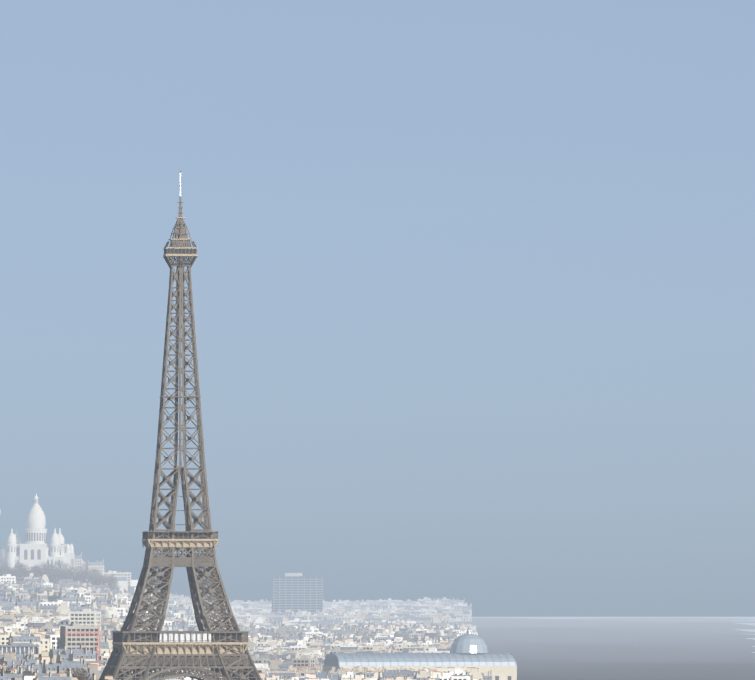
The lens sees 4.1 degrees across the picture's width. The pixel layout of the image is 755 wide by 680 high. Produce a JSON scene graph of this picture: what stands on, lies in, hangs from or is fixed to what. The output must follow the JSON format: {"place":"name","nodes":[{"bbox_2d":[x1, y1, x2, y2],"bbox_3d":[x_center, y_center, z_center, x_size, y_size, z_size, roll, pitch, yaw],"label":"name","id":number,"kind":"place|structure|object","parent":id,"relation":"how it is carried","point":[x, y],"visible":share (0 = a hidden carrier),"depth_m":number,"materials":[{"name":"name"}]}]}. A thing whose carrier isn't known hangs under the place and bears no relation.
{"place":"outdoors","nodes":[
{"label":"outdoors","id":0,"kind":"place"},
{"bbox_2d":[0,0,754,616],"label":"sky","id":1,"kind":"structure","parent":0,"point":[473,281],"materials":[{"name":"blue"}]},
{"bbox_2d":[1,571,754,679],"bbox_3d":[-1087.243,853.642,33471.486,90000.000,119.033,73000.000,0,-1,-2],"label":"ground","id":2,"kind":"structure","parent":0,"point":[630,648],"depth_m":11454.94,"materials":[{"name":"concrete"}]},
{"bbox_2d":[0,494,74,570],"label":"basilica","id":3,"kind":"structure","parent":2,"relation":"on","point":[35,548],"depth_m":11478.89,"materials":[{"name":"white stone"}]},
{"bbox_2d":[0,560,120,679],"bbox_3d":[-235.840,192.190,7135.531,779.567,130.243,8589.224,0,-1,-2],"label":"trees","id":4,"kind":"object","parent":2,"relation":"on","point":[65,573],"visible":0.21,"depth_m":11337.28,"materials":[{"name":"grey plant"}]},
{"bbox_2d":[64,625,110,664],"bbox_3d":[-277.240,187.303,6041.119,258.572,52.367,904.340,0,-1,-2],"label":"tower cranes","id":5,"kind":"object","parent":2,"relation":"on","point":[108,636],"visible":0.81,"depth_m":6494.39,"materials":[{"name":"white paint"}]},
{"bbox_2d":[99,170,261,679],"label":"eiffel tower","id":6,"kind":"structure","parent":2,"relation":"on","point":[224,652],"depth_m":5985.97,"materials":[{"name":"metal"}]},
{"bbox_2d":[0,552,491,679],"bbox_3d":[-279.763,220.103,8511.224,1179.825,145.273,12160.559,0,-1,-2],"label":"city buildings","id":7,"kind":"structure","parent":2,"relation":"on","point":[44,613],"depth_m":9600.63,"materials":[{"name":"stone"}]},
{"bbox_2d":[0,573,516,679],"bbox_3d":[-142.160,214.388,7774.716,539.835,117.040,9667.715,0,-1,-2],"label":"buildings","id":8,"kind":"structure","parent":2,"relation":"on","point":[294,592],"depth_m":8347.67,"materials":[{"name":"stone"}]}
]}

